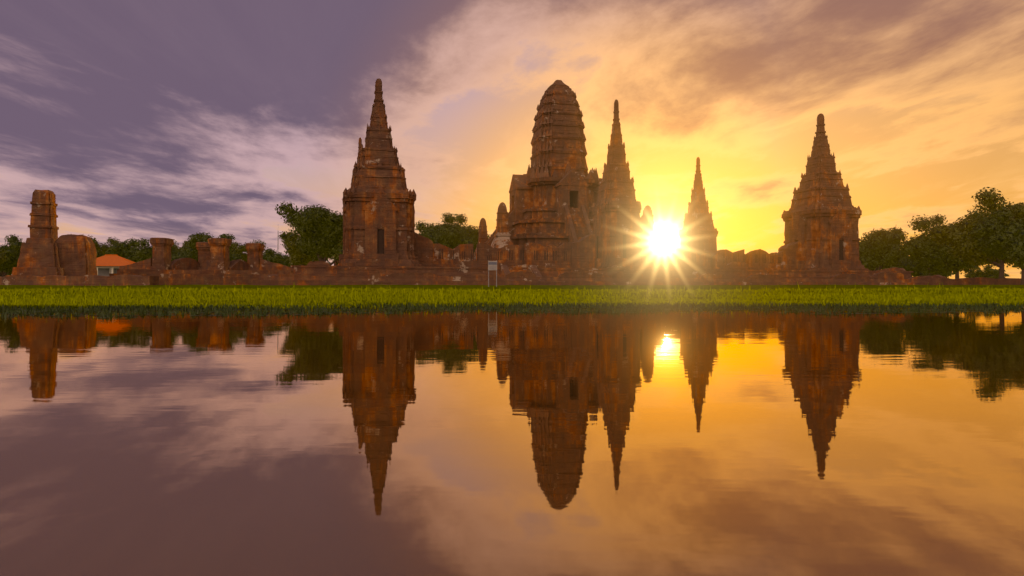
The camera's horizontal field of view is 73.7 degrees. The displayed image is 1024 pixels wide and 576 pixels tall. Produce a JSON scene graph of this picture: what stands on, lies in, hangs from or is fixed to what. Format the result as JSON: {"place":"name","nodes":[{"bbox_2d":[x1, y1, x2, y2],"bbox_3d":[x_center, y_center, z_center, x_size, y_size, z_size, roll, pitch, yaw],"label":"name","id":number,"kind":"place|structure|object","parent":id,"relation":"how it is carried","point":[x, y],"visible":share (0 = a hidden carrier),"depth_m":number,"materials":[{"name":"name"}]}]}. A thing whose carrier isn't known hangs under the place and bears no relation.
{"place":"outdoors","nodes":[
{"label":"outdoors","id":0,"kind":"place"},
{"bbox_2d":[0,306,1023,575],"bbox_3d":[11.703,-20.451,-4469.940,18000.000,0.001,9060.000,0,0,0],"label":"flood water","id":1,"kind":"structure","parent":0,"point":[664,442],"depth_m":2.24,"materials":[{"name":"brown liquid"}]},
{"bbox_2d":[0,301,1023,319],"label":"grass bank","id":2,"kind":"structure","parent":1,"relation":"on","point":[578,306],"depth_m":18.15,"materials":[{"name":"green plant"}]},
{"bbox_2d":[0,282,1023,309],"bbox_3d":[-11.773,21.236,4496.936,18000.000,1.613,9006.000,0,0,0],"label":"terrain","id":3,"kind":"structure","parent":0,"point":[569,287],"depth_m":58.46,"materials":[{"name":"green plant"}]},
{"bbox_2d":[0,248,7,265],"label":"tree","id":4,"kind":"object","parent":3,"relation":"on","point":[2,256],"visible":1,"depth_m":142.80,"materials":[{"name":"green plant"}]},
{"bbox_2d":[0,234,23,276],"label":"tree","id":5,"kind":"object","parent":3,"relation":"on","point":[12,249],"visible":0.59,"depth_m":148.44,"materials":[{"name":"green plant"}]},
{"bbox_2d":[5,189,96,276],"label":"ruined tower","id":6,"kind":"structure","parent":3,"relation":"on","point":[45,250],"depth_m":83.95,"materials":[{"name":"brick"}]},
{"bbox_2d":[88,235,120,268],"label":"tree","id":7,"kind":"object","parent":3,"relation":"on","point":[101,250],"visible":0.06,"depth_m":165.56,"materials":[{"name":"green plant"}]},
{"bbox_2d":[96,254,135,275],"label":"house","id":8,"kind":"structure","parent":3,"relation":"on","point":[110,261],"depth_m":135.99,"materials":[{"name":"tile"}]},
{"bbox_2d":[97,237,174,268],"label":"tree","id":9,"kind":"object","parent":3,"relation":"on","point":[130,250],"visible":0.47,"depth_m":148.05,"materials":[{"name":"green plant"}]},
{"bbox_2d":[171,239,189,254],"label":"tree","id":10,"kind":"object","parent":3,"relation":"on","point":[176,248],"visible":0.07,"depth_m":196.41,"materials":[{"name":"green plant"}]},
{"bbox_2d":[109,238,292,284],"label":"ruined wall","id":11,"kind":"structure","parent":3,"relation":"on","point":[213,265],"depth_m":96.88,"materials":[{"name":"brick"}]},
{"bbox_2d":[171,232,243,260],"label":"tree","id":12,"kind":"object","parent":3,"relation":"on","point":[190,250],"visible":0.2,"depth_m":164.08,"materials":[{"name":"green plant"}]},
{"bbox_2d":[229,239,281,261],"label":"tree","id":13,"kind":"object","parent":3,"relation":"on","point":[238,249],"visible":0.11,"depth_m":205.64,"materials":[{"name":"green plant"}]},
{"bbox_2d":[263,247,292,266],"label":"tree","id":14,"kind":"object","parent":3,"relation":"on","point":[268,255],"visible":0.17,"depth_m":184.38,"materials":[{"name":"green plant"}]},
{"bbox_2d":[278,231,328,265],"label":"tree","id":15,"kind":"object","parent":3,"relation":"on","point":[296,257],"visible":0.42,"depth_m":122.09,"materials":[{"name":"green plant"}]},
{"bbox_2d":[275,201,342,264],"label":"tree","id":16,"kind":"object","parent":3,"relation":"on","point":[319,230],"visible":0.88,"depth_m":106.67,"materials":[{"name":"green plant"}]},
{"bbox_2d":[415,220,448,232],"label":"tree","id":17,"kind":"object","parent":3,"relation":"on","point":[420,226],"visible":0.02,"depth_m":157.02,"materials":[{"name":"green plant"}]},
{"bbox_2d":[419,212,478,251],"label":"tree","id":18,"kind":"object","parent":3,"relation":"on","point":[451,235],"visible":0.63,"depth_m":144.59,"materials":[{"name":"green plant"}]},
{"bbox_2d":[488,260,496,286],"bbox_3d":[-1.759,-1.234,61.985,0.820,2.550,0.095,0,0,-6],"label":"info sign","id":19,"kind":"object","parent":3,"relation":"on","point":[492,265],"visible":0.91,"depth_m":61.94,"materials":[{"name":"white metal"}]},
{"bbox_2d":[0,274,1020,285],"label":"wall","id":20,"kind":"structure","parent":3,"relation":"on","point":[116,280],"depth_m":74.40,"materials":[{"name":"brick"}]},
{"bbox_2d":[252,232,945,284],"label":"temple platform and gallery","id":21,"kind":"structure","parent":3,"relation":"on","point":[568,263],"depth_m":79.62,"materials":[{"name":"brick"}]},
{"bbox_2d":[357,137,361,162],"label":"spire","id":22,"kind":"structure","parent":21,"relation":"on","point":[359,147],"depth_m":107.27,"materials":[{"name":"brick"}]},
{"bbox_2d":[338,78,421,265],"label":"temple tower","id":23,"kind":"structure","parent":21,"relation":"on","point":[378,199],"depth_m":75.83,"materials":[{"name":"brick"}]},
{"bbox_2d":[474,218,487,258],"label":"corner prang","id":24,"kind":"structure","parent":21,"relation":"on","point":[483,237],"depth_m":121.45,"materials":[{"name":"brick"}]},
{"bbox_2d":[491,202,513,247],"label":"corner prang","id":25,"kind":"structure","parent":21,"relation":"on","point":[502,235],"depth_m":102.22,"materials":[{"name":"brick"}]},
{"bbox_2d":[473,80,601,264],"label":"temple tower","id":26,"kind":"structure","parent":21,"relation":"on","point":[554,190],"depth_m":110.78,"materials":[{"name":"brick"}]},
{"bbox_2d":[592,99,644,268],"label":"temple spire","id":27,"kind":"structure","parent":21,"relation":"on","point":[616,208],"depth_m":84.23,"materials":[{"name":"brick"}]},
{"bbox_2d":[633,183,641,234],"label":"meru","id":28,"kind":"structure","parent":21,"relation":"on","point":[640,219],"depth_m":149.97,"materials":[{"name":"brick"}]},
{"bbox_2d":[641,205,656,241],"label":"corner prang","id":29,"kind":"structure","parent":21,"relation":"on","point":[647,227],"depth_m":108.39,"materials":[{"name":"brick"}]},
{"bbox_2d":[678,157,717,254],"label":"temple spire","id":30,"kind":"structure","parent":21,"relation":"on","point":[698,233],"depth_m":121.43,"materials":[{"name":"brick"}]},
{"bbox_2d":[781,113,868,270],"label":"temple tower","id":31,"kind":"structure","parent":21,"relation":"on","point":[820,217],"depth_m":91.21,"materials":[{"name":"brick"}]},
{"bbox_2d":[859,227,905,270],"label":"tree","id":32,"kind":"object","parent":3,"relation":"on","point":[877,251],"visible":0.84,"depth_m":133.10,"materials":[{"name":"green plant"}]},
{"bbox_2d":[892,251,920,276],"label":"tree","id":33,"kind":"object","parent":3,"relation":"on","point":[896,265],"visible":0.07,"depth_m":191.12,"materials":[{"name":"green plant"}]},
{"bbox_2d":[898,240,948,276],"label":"tree","id":34,"kind":"object","parent":3,"relation":"on","point":[906,263],"visible":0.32,"depth_m":137.24,"materials":[{"name":"green plant"}]},
{"bbox_2d":[886,208,985,278],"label":"tree","id":35,"kind":"object","parent":3,"relation":"on","point":[920,248],"visible":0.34,"depth_m":113.66,"materials":[{"name":"green plant"}]},
{"bbox_2d":[926,270,954,277],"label":"tree","id":36,"kind":"object","parent":3,"relation":"on","point":[947,275],"visible":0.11,"depth_m":303.81,"materials":[{"name":"green plant"}]},
{"bbox_2d":[925,187,1023,277],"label":"tree","id":37,"kind":"object","parent":3,"relation":"on","point":[959,241],"visible":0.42,"depth_m":87.70,"materials":[{"name":"green plant"}]},
{"bbox_2d":[964,265,994,278],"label":"bush","id":38,"kind":"object","parent":3,"relation":"on","point":[978,272],"visible":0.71,"depth_m":300.36,"materials":[{"name":"green plant"}]},
{"bbox_2d":[968,206,1023,284],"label":"tree","id":39,"kind":"object","parent":3,"relation":"on","point":[996,236],"visible":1,"depth_m":79.56,"materials":[{"name":"green plant"}]},
{"bbox_2d":[984,268,1008,278],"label":"tree","id":40,"kind":"object","parent":3,"relation":"on","point":[996,272],"visible":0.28,"depth_m":326.76,"materials":[{"name":"green plant"}]},
{"bbox_2d":[0,0,1023,278],"label":"sky","id":41,"kind":"structure","parent":0,"point":[176,120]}
]}

